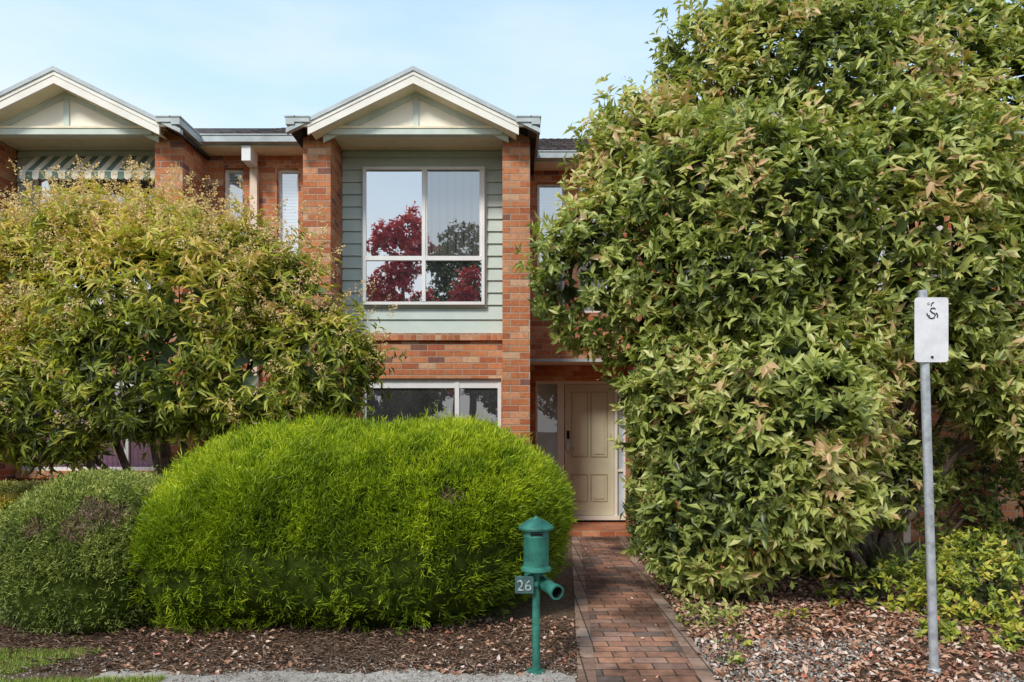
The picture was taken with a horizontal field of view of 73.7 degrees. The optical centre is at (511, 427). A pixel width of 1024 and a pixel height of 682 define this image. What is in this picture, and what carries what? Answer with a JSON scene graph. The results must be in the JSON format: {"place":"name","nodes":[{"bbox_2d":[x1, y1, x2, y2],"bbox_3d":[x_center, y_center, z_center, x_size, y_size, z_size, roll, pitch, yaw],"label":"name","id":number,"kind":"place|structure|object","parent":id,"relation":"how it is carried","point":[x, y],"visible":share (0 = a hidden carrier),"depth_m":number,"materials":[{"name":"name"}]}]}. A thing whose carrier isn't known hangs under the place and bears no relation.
{"place":"outdoors","nodes":[
{"label":"outdoors","id":0,"kind":"place"},
{"bbox_2d":[369,382,497,387],"bbox_3d":[-1.113,-0.590,9.515,1.825,0.080,0.020,0,0,0],"label":"window blind","id":1,"kind":"object","parent":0,"point":[439,384],"depth_m":9.51,"materials":[{"name":"white fabric"}]},
{"bbox_2d":[0,520,1023,681],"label":"ground","id":2,"kind":"structure","parent":0,"point":[564,605],"depth_m":5.08,"materials":[{"name":"soil"}]},
{"bbox_2d":[0,505,5,593],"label":"clipped hedge","id":3,"kind":"object","parent":2,"relation":"on","point":[1,513],"visible":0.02,"depth_m":6.25,"materials":[{"name":"green plant"}]},
{"bbox_2d":[0,490,22,510],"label":"yellow hedge","id":4,"kind":"object","parent":2,"relation":"on","point":[6,498],"visible":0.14,"depth_m":7.40,"materials":[{"name":"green plant"}]},
{"bbox_2d":[0,478,48,494],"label":"hedge","id":5,"kind":"object","parent":2,"relation":"on","point":[8,486],"visible":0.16,"depth_m":8.26,"materials":[{"name":"green plant"}]},
{"bbox_2d":[14,347,147,484],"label":"wall","id":6,"kind":"structure","parent":2,"relation":"on","point":[20,468],"depth_m":9.45,"materials":[{"name":"brick"}]},
{"bbox_2d":[15,471,153,477],"bbox_3d":[-5.758,0.652,9.460,2.195,0.096,0.080,0,0,0],"label":"window sill","id":7,"kind":"structure","parent":6,"relation":"attached to","point":[31,475],"depth_m":9.42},
{"bbox_2d":[0,464,163,636],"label":"clipped hedge","id":8,"kind":"object","parent":2,"relation":"on","point":[63,538],"visible":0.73,"depth_m":5.18,"materials":[{"name":"green plant"}]},
{"bbox_2d":[0,645,166,681],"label":"grass","id":9,"kind":"structure","parent":2,"relation":"on","point":[41,654],"depth_m":4.50,"materials":[{"name":"green plant"}]},
{"bbox_2d":[0,132,202,483],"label":"pier","id":10,"kind":"structure","parent":2,"relation":"on","point":[182,153],"depth_m":9.04,"materials":[{"name":"brick"}]},
{"bbox_2d":[0,84,302,155],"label":"soffit","id":11,"kind":"structure","parent":10,"relation":"on","point":[81,144],"depth_m":9.25,"materials":[{"name":"beige paint"}]},
{"bbox_2d":[0,92,158,142],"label":"gable trim","id":12,"kind":"structure","parent":11,"relation":"attached to","point":[42,106],"depth_m":8.84,"materials":[{"name":"wood"}]},
{"bbox_2d":[0,71,159,134],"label":"barge board","id":13,"kind":"object","parent":11,"relation":"attached to","point":[52,80],"visible":1,"depth_m":8.60,"materials":[{"name":"white wood"}]},
{"bbox_2d":[0,74,158,126],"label":"barge bead","id":14,"kind":"object","parent":13,"relation":"attached to","point":[79,87],"visible":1,"depth_m":8.59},
{"bbox_2d":[10,99,163,134],"bbox_3d":[-5.775,-4.150,8.880,2.480,0.660,0.040,0,0,0],"label":"gable infill","id":15,"kind":"object","parent":11,"relation":"attached to","point":[80,115],"visible":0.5,"depth_m":8.86,"materials":[{"name":"beige paint"}]},
{"bbox_2d":[63,97,69,125],"bbox_3d":[-5.775,-4.096,8.849,0.070,0.467,0.018,0,0,0],"label":"gable post","id":16,"kind":"object","parent":15,"relation":"attached to","point":[66,111],"visible":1,"depth_m":8.84,"materials":[{"name":"wood"}]},
{"bbox_2d":[0,128,151,137],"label":"gable beam","id":17,"kind":"structure","parent":15,"relation":"attached to","point":[73,132],"depth_m":8.81,"materials":[{"name":"white wood"}]},
{"bbox_2d":[155,115,298,145],"bbox_3d":[-5.116,-3.870,9.210,4.542,0.120,1.300,0,0,0],"label":"gutter","id":18,"kind":"object","parent":11,"relation":"attached to","point":[191,133],"visible":0.68,"depth_m":9.14,"materials":[{"name":"metal"}]},
{"bbox_2d":[0,66,182,134],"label":"barge capping","id":19,"kind":"object","parent":18,"relation":"on","point":[80,81],"visible":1,"depth_m":8.59,"materials":[{"name":"grey metal"}]},
{"bbox_2d":[204,145,299,145],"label":"fascia","id":20,"kind":"structure","parent":11,"relation":"attached to","point":[251,145],"depth_m":9.25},
{"bbox_3d":[-5.637,-3.430,9.148,1.925,0.020,0.015,0,0,0],"label":"awning rail","id":21,"kind":"object","parent":10,"relation":"attached to","visible":0},
{"bbox_2d":[19,156,154,178],"bbox_3d":[-5.676,-3.540,9.299,1.848,0.440,0.322,0,0,0],"label":"awning","id":22,"kind":"object","parent":21,"relation":"attached to","point":[85,160],"visible":0.72,"depth_m":9.24,"materials":[{"name":"fabric"}]},
{"bbox_2d":[17,157,204,438],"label":"side wall","id":23,"kind":"structure","parent":2,"relation":"on","point":[203,183],"depth_m":9.54,"materials":[{"name":"brick"}]},
{"bbox_2d":[0,127,274,160],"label":"roof","id":24,"kind":"structure","parent":23,"relation":"on","point":[201,131],"depth_m":12.99,"materials":[{"name":"metal"}]},
{"bbox_2d":[210,127,286,133],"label":"roof tiles","id":25,"kind":"object","parent":24,"relation":"attached to","point":[274,131],"visible":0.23,"depth_m":10.72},
{"bbox_2d":[0,154,406,482],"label":"flowering tree","id":26,"kind":"object","parent":2,"relation":"on","point":[53,250],"visible":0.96,"depth_m":6.49,"materials":[{"name":"green plant"}]},
{"bbox_2d":[205,156,302,439],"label":"link wall","id":27,"kind":"structure","parent":2,"relation":"on","point":[268,185],"depth_m":9.55,"materials":[{"name":"brick"}]},
{"bbox_2d":[250,168,258,423],"bbox_3d":[-3.585,-1.000,9.499,0.100,5.200,0.078,0,0,0],"label":"downpipe","id":28,"kind":"object","parent":27,"relation":"attached to","point":[254,182],"visible":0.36,"depth_m":9.46,"materials":[{"name":"beige metal"}]},
{"bbox_2d":[242,146,257,167],"bbox_3d":[-3.585,-3.700,9.330,0.120,0.200,0.260,0,0,0],"label":"rain head","id":29,"kind":"object","parent":28,"relation":"attached to","point":[249,156],"visible":1,"depth_m":9.24},
{"bbox_2d":[1,655,577,681],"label":"gravel","id":30,"kind":"structure","parent":2,"relation":"on","point":[287,670],"depth_m":4.42,"materials":[{"name":"gravel"}]},
{"bbox_2d":[0,614,584,675],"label":"twig litter","id":31,"kind":"object","parent":2,"relation":"on","point":[111,642],"visible":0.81,"depth_m":4.91,"materials":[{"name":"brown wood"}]},
{"bbox_2d":[87,668,575,681],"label":"footpath","id":32,"kind":"structure","parent":2,"relation":"on","point":[358,677],"depth_m":4.37,"materials":[{"name":"concrete"}]},
{"bbox_2d":[515,516,563,674],"bbox_3d":[0.143,1.089,4.455,0.264,1.022,0.385,0,0,-32],"label":"letterbox","id":33,"kind":"object","parent":32,"relation":"on","point":[533,580],"visible":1,"depth_m":4.40,"materials":[{"name":"paint"}]},
{"bbox_2d":[116,400,580,636],"bbox_3d":[-1.345,0.763,6.287,3.922,2.046,3.116,0,0,0],"label":"golden hedge","id":34,"kind":"object","parent":2,"relation":"on","point":[338,522],"visible":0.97,"depth_m":5.14,"materials":[{"name":"green plant"}]},
{"bbox_2d":[115,543,691,681],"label":"leaf litter","id":35,"kind":"object","parent":2,"relation":"on","point":[496,676],"visible":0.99,"depth_m":4.42,"materials":[{"name":"brown plant"}]},
{"bbox_2d":[303,133,529,445],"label":"pier","id":36,"kind":"structure","parent":2,"relation":"on","point":[322,173],"depth_m":8.90,"materials":[{"name":"brick"}]},
{"bbox_2d":[291,127,536,174],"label":"roof","id":37,"kind":"structure","parent":36,"relation":"on","point":[299,135],"depth_m":8.87,"materials":[{"name":"tile"}]},
{"bbox_2d":[538,138,615,149],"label":"roof tiles","id":38,"kind":"object","parent":37,"relation":"attached to","point":[556,144],"visible":0.34,"depth_m":12.20,"materials":[{"name":"grey tile"}]},
{"bbox_2d":[312,84,625,170],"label":"soffit","id":39,"kind":"structure","parent":36,"relation":"on","point":[420,144],"depth_m":9.19,"materials":[{"name":"beige paint"}]},
{"bbox_2d":[308,71,518,134],"bbox_3d":[-1.245,-4.093,8.615,2.660,0.804,0.030,0,0,0],"label":"barge board","id":40,"kind":"object","parent":39,"relation":"attached to","point":[398,87],"visible":1,"depth_m":8.60,"materials":[{"name":"white wood"}]},
{"bbox_2d":[307,74,518,126],"bbox_3d":[-1.245,-4.121,8.595,2.660,0.668,0.006,0,0,0],"label":"barge bead","id":41,"kind":"object","parent":40,"relation":"attached to","point":[401,80],"visible":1,"depth_m":8.59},
{"bbox_2d":[323,92,508,142],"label":"gable trim","id":42,"kind":"structure","parent":39,"relation":"attached to","point":[401,101],"depth_m":8.84,"materials":[{"name":"beige wood"}]},
{"bbox_2d":[359,99,472,125],"bbox_3d":[-1.245,-4.150,8.880,2.480,0.660,0.040,0,0,0],"label":"gable infill","id":43,"kind":"object","parent":39,"relation":"attached to","point":[402,115],"visible":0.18,"depth_m":8.86,"materials":[{"name":"beige paint"}]},
{"bbox_2d":[329,128,501,137],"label":"gable beam","id":44,"kind":"structure","parent":43,"relation":"attached to","point":[415,132],"depth_m":8.81,"materials":[{"name":"wood"}]},
{"bbox_2d":[413,97,418,125],"bbox_3d":[-1.245,-4.096,8.849,0.070,0.467,0.018,0,0,0],"label":"gable post","id":45,"kind":"object","parent":43,"relation":"attached to","point":[415,111],"visible":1,"depth_m":8.84,"materials":[{"name":"wood"}]},
{"bbox_2d":[284,115,625,161],"bbox_3d":[-0.586,-3.870,9.210,4.542,0.120,1.300,0,0,0],"label":"gutter","id":46,"kind":"object","parent":39,"relation":"attached to","point":[540,155],"visible":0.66,"depth_m":9.12,"materials":[{"name":"metal"}]},
{"bbox_2d":[286,66,539,134],"bbox_3d":[-1.245,-4.131,8.623,3.200,0.842,0.075,0,0,0],"label":"barge capping","id":47,"kind":"object","parent":46,"relation":"on","point":[298,125],"visible":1,"depth_m":8.59,"materials":[{"name":"grey metal"}]},
{"bbox_2d":[537,161,589,161],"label":"fascia","id":48,"kind":"structure","parent":39,"relation":"attached to","point":[556,161],"depth_m":9.80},
{"bbox_2d":[341,341,501,426],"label":"wall","id":49,"kind":"structure","parent":2,"relation":"on","point":[453,360],"depth_m":9.45,"materials":[{"name":"brick"}]},
{"bbox_2d":[363,333,501,340],"bbox_3d":[-1.245,-1.252,9.525,2.240,0.097,0.250,0,0,0],"label":"sill course","id":50,"kind":"object","parent":49,"relation":"on","point":[446,336],"visible":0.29,"depth_m":9.40,"materials":[{"name":"brick"}]},
{"bbox_2d":[342,151,501,332],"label":"weatherboard wall","id":51,"kind":"structure","parent":50,"relation":"on","point":[488,319],"depth_m":9.51,"materials":[{"name":"green wood"}]},
{"bbox_2d":[362,166,486,307],"bbox_3d":[-1.220,-2.652,9.498,1.740,1.965,0.024,0,0,0],"label":"window architrave","id":52,"kind":"object","parent":51,"relation":"attached to","point":[427,306],"depth_m":9.49,"materials":[{"name":"white wood"}]},
{"bbox_2d":[363,167,607,426],"bbox_3d":[-0.291,-1.515,9.756,3.585,4.230,0.582,0,0,-15],"label":"window frame","id":53,"kind":"object","parent":49,"relation":"attached to","point":[424,257],"visible":0.48,"depth_m":9.43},
{"bbox_2d":[367,388,497,425],"bbox_3d":[-1.113,-0.040,9.535,1.925,1.280,0.010,0,0,0],"label":"window pane","id":54,"kind":"object","parent":53,"relation":"in","point":[412,402],"visible":0.29,"depth_m":9.53,"materials":[{"name":"glass"}]},
{"bbox_2d":[428,170,478,255],"bbox_3d":[-0.810,-2.962,9.460,0.820,1.245,0.010,0,0,0],"label":"window pane","id":55,"kind":"object","parent":53,"relation":"in","point":[453,212],"visible":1,"depth_m":9.46,"materials":[{"name":"clear glass"}]},
{"bbox_2d":[540,187,605,310],"bbox_3d":[0.905,-2.665,10.205,1.060,1.930,0.010,0,0,0],"label":"window pane","id":56,"kind":"object","parent":53,"relation":"in","point":[547,197],"visible":0.11,"depth_m":10.20,"materials":[{"name":"clear glass"}]},
{"bbox_2d":[564,384,564,478],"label":"wall","id":57,"kind":"structure","parent":2,"relation":"on","point":[564,429],"depth_m":15.00,"materials":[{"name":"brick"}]},
{"bbox_2d":[530,365,625,521],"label":"porch wall","id":58,"kind":"structure","parent":2,"relation":"on","point":[563,373],"depth_m":10.80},
{"bbox_2d":[536,381,625,519],"bbox_3d":[1.085,0.360,10.845,1.420,2.200,0.150,0,0,0],"label":"door frame","id":59,"kind":"object","parent":58,"relation":"attached to","point":[560,422],"visible":0.46,"depth_m":10.81,"materials":[{"name":"white wood"}]},
{"bbox_2d":[538,384,622,515],"bbox_3d":[1.085,0.355,10.865,1.360,2.090,0.010,0,0,0],"label":"sidelight","id":60,"kind":"object","parent":59,"relation":"attached to","point":[547,418],"visible":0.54,"depth_m":10.86,"materials":[{"name":"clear glass"}]},
{"bbox_2d":[565,384,613,514],"bbox_3d":[1.230,0.355,10.880,0.780,2.080,0.040,0,0,0],"label":"front door","id":61,"kind":"structure","parent":59,"relation":"attached to","point":[589,465],"depth_m":10.86,"materials":[{"name":"paint"}]},
{"bbox_2d":[530,171,633,358],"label":"link wall","id":62,"kind":"structure","parent":58,"relation":"on","point":[542,346],"depth_m":10.10,"materials":[{"name":"brick"}]},
{"bbox_2d":[530,359,601,361],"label":"porch fascia","id":63,"kind":"structure","parent":62,"relation":"attached to","point":[562,360],"depth_m":10.07,"materials":[{"name":"beige wood"}]},
{"bbox_2d":[567,530,632,536],"bbox_3d":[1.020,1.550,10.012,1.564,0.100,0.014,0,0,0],"label":"porch step","id":64,"kind":"object","parent":2,"relation":"on","point":[600,533],"visible":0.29,"depth_m":10.01,"materials":[{"name":"brick"}]},
{"bbox_2d":[569,522,627,529],"bbox_3d":[1.020,1.548,10.409,1.564,0.105,0.779,0,0,0],"label":"porch step","id":65,"kind":"object","parent":64,"relation":"on","point":[599,526],"visible":0.21,"depth_m":10.31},
{"bbox_2d":[623,468,725,562],"bbox_3d":[2.061,1.092,8.505,1.187,1.242,2.812,0,0,0],"label":"path hedge","id":66,"kind":"object","parent":2,"relation":"on","point":[631,528],"visible":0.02,"depth_m":8.56,"materials":[{"name":"green plant"}]},
{"bbox_2d":[675,597,749,665],"bbox_3d":[1.626,1.572,5.154,0.621,0.395,1.286,0,0,0],"label":"groundcover shrub","id":67,"kind":"object","parent":2,"relation":"on","point":[728,617],"visible":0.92,"depth_m":5.47,"materials":[{"name":"green plant"}]},
{"bbox_2d":[617,227,828,524],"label":"side wall","id":68,"kind":"structure","parent":2,"relation":"on","point":[629,367],"depth_m":10.58,"materials":[{"name":"brick"}]},
{"bbox_2d":[678,342,822,529],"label":"wall","id":69,"kind":"structure","parent":2,"relation":"on","point":[754,357],"depth_m":9.45,"materials":[{"name":"brick"}]},
{"bbox_2d":[689,168,942,413],"bbox_3d":[4.263,-1.515,9.557,3.615,4.230,0.266,0,0,0],"label":"window frame","id":70,"kind":"object","parent":69,"relation":"attached to","point":[940,227],"depth_m":9.44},
{"bbox_2d":[694,170,806,298],"bbox_3d":[3.310,-2.652,9.460,1.640,1.865,0.010,0,0,0],"label":"window pane","id":71,"kind":"object","parent":70,"relation":"in","point":[710,269],"depth_m":9.46,"materials":[{"name":"glass"}]},
{"bbox_2d":[692,388,821,466],"bbox_3d":[3.417,-0.040,9.535,1.925,1.280,0.010,0,0,0],"label":"window pane","id":72,"kind":"object","parent":70,"relation":"in","point":[749,400],"depth_m":9.53,"materials":[{"name":"clear glass"}]},
{"bbox_2d":[877,196,938,289],"bbox_3d":[5.545,-2.765,9.655,1.050,1.730,0.010,0,0,0],"label":"window pane","id":73,"kind":"object","parent":70,"relation":"in","point":[882,251],"depth_m":9.65,"materials":[{"name":"glass"}]},
{"bbox_2d":[642,137,876,502],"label":"pier","id":74,"kind":"structure","parent":2,"relation":"on","point":[837,280],"depth_m":8.90,"materials":[{"name":"brick"}]},
{"bbox_2d":[713,605,809,649],"bbox_3d":[1.986,1.581,5.348,1.258,0.221,0.292,0,0,-44],"label":"groundcover shrub","id":75,"kind":"object","parent":2,"relation":"on","point":[791,613],"visible":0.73,"depth_m":5.63,"materials":[{"name":"green plant"}]},
{"bbox_2d":[511,0,1023,605],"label":"evergreen tree","id":76,"kind":"object","parent":2,"relation":"on","point":[947,128],"visible":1,"depth_m":5.98,"materials":[{"name":"green plant"}]},
{"bbox_2d":[768,563,804,575],"bbox_3d":[2.932,1.332,7.549,1.022,0.552,1.078,0,0,0],"label":"strappy plant","id":77,"kind":"object","parent":2,"relation":"on","point":[773,569],"visible":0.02,"depth_m":7.35,"materials":[{"name":"green plant"}]},
{"bbox_2d":[635,554,1023,681],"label":"leaf litter","id":78,"kind":"object","parent":2,"relation":"on","point":[857,666],"visible":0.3,"depth_m":5.16,"materials":[{"name":"brown plant"}]},
{"bbox_2d":[798,550,863,579],"bbox_3d":[3.317,1.334,7.298,0.935,0.543,0.843,0,0,-39],"label":"strappy plant","id":79,"kind":"object","parent":2,"relation":"on","point":[814,569],"visible":0.35,"depth_m":7.21,"materials":[{"name":"green plant"}]},
{"bbox_2d":[694,636,1023,681],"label":"gravel","id":80,"kind":"structure","parent":2,"relation":"on","point":[776,667],"depth_m":4.63,"materials":[{"name":"gravel"}]},
{"bbox_2d":[857,536,925,585],"bbox_3d":[3.942,1.346,7.032,0.904,0.521,0.662,0,0,-34],"label":"strappy plant","id":81,"kind":"object","parent":2,"relation":"on","point":[903,560],"visible":0.34,"depth_m":6.94,"materials":[{"name":"green plant"}]},
{"bbox_2d":[812,524,1023,651],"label":"groundcover shrub","id":82,"kind":"object","parent":2,"relation":"on","point":[1010,577],"visible":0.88,"depth_m":5.77,"materials":[{"name":"green plant"}]},
{"bbox_2d":[877,194,964,541],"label":"link wall","id":83,"kind":"structure","parent":2,"relation":"on","point":[915,535],"depth_m":9.55,"materials":[{"name":"brick"}]},
{"bbox_2d":[900,212,910,542],"bbox_3d":[5.475,-1.000,9.499,0.100,5.200,0.078,0,0,0],"label":"downpipe","id":84,"kind":"object","parent":83,"relation":"attached to","point":[905,537],"visible":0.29,"depth_m":9.46,"materials":[{"name":"grey metal"}]},
{"bbox_2d":[914,290,947,677],"bbox_3d":[2.683,0.358,4.398,0.215,2.486,0.080,0,0,0],"label":"street sign","id":85,"kind":"object","parent":2,"relation":"on","point":[930,329],"visible":0.97,"depth_m":4.37,"materials":[{"name":"white metal"}]},
{"bbox_2d":[867,396,1023,567],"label":"understory shrub","id":86,"kind":"object","parent":2,"relation":"on","point":[1012,483],"visible":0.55,"depth_m":7.07,"materials":[{"name":"green plant"}]},
{"bbox_2d":[914,535,984,580],"bbox_3d":[4.571,1.348,7.127,0.864,0.516,1.062,0,0,34],"label":"strappy plant","id":87,"kind":"object","parent":2,"relation":"on","point":[967,562],"visible":0.05,"depth_m":7.17,"materials":[{"name":"green plant"}]},
{"bbox_2d":[965,430,966,532],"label":"side wall","id":88,"kind":"structure","parent":2,"relation":"on","point":[965,491],"depth_m":9.54,"materials":[{"name":"brick"}]},
{"bbox_2d":[967,143,1023,549],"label":"pier","id":89,"kind":"structure","parent":2,"relation":"on","point":[1008,510],"depth_m":8.90,"materials":[{"name":"brick"}]},
{"bbox_2d":[973,539,1023,586],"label":"strappy plant","id":90,"kind":"object","parent":2,"relation":"on","point":[1019,546],"visible":0.12,"depth_m":7.03,"materials":[{"name":"green plant"}]},
{"bbox_2d":[0,0,1023,138],"label":"sky","id":91,"kind":"structure","parent":0,"point":[207,63],"materials":[{"name":"blue"}]},
{"bbox_2d":[530,362,612,364],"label":"porch ceiling","id":92,"kind":"structure","parent":0,"point":[564,363],"depth_m":10.55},
{"bbox_2d":[574,395,604,498],"bbox_3d":[1.230,0.305,10.854,0.480,1.650,0.012,0,0,0],"label":"door panel","id":93,"kind":"structure","parent":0,"point":[599,435],"depth_m":10.85,"materials":[{"name":"beige wood"}]},
{"bbox_2d":[571,392,607,501],"bbox_3d":[1.230,0.305,10.856,0.580,1.750,0.008,0,0,0],"label":"door moulding","id":94,"kind":"object","parent":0,"point":[591,445],"depth_m":10.85,"materials":[{"name":"beige wood"}]},
{"bbox_2d":[572,536,718,681],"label":"brick path","id":95,"kind":"structure","parent":0,"point":[664,647],"depth_m":5.49,"materials":[{"name":"brown brick"}]},
{"bbox_2d":[756,197,804,255],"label":"window pane","id":96,"kind":"object","parent":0,"point":[768,248],"depth_m":9.46,"materials":[{"name":"glass"}]},
{"bbox_3d":[-5.775,-1.252,9.525,2.240,0.097,0.250,0,0,0],"label":"sill course","id":97,"kind":"object","parent":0,"visible":0},
{"bbox_2d":[17,151,154,332],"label":"weatherboard wall","id":98,"kind":"structure","parent":97,"relation":"on","point":[25,158],"depth_m":9.52,"materials":[{"name":"green wood"}]},
{"bbox_2d":[22,170,297,470],"bbox_3d":[-4.907,-1.515,9.557,3.835,4.230,0.266,0,0,0],"label":"window frame","id":99,"kind":"object","parent":98,"relation":"attached to","point":[127,445],"visible":0.15,"depth_m":9.62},
{"bbox_2d":[27,388,152,466],"bbox_3d":[-5.753,-0.040,9.535,2.145,1.280,0.010,0,0,0],"label":"window pane","id":100,"kind":"object","parent":99,"relation":"in","point":[135,459],"visible":0.04,"depth_m":9.53,"materials":[{"name":"glass"}]},
{"bbox_2d":[39,178,150,301],"bbox_3d":[-5.750,-2.652,9.460,1.640,1.865,0.010,0,0,0],"label":"window pane","id":101,"kind":"object","parent":99,"relation":"in","point":[42,182],"depth_m":9.46,"materials":[{"name":"clear glass"}]},
{"bbox_2d":[100,177,151,251],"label":"window pane","id":102,"kind":"object","parent":99,"relation":"in","point":[143,182],"depth_m":9.46,"materials":[{"name":"glass"}]},
{"bbox_3d":[3.285,-1.252,9.525,2.240,0.097,0.250,0,0,0],"label":"sill course","id":103,"kind":"object","parent":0,"visible":0},
{"bbox_2d":[682,160,827,315],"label":"weatherboard wall","id":104,"kind":"structure","parent":103,"relation":"on","point":[685,270],"depth_m":9.52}
]}

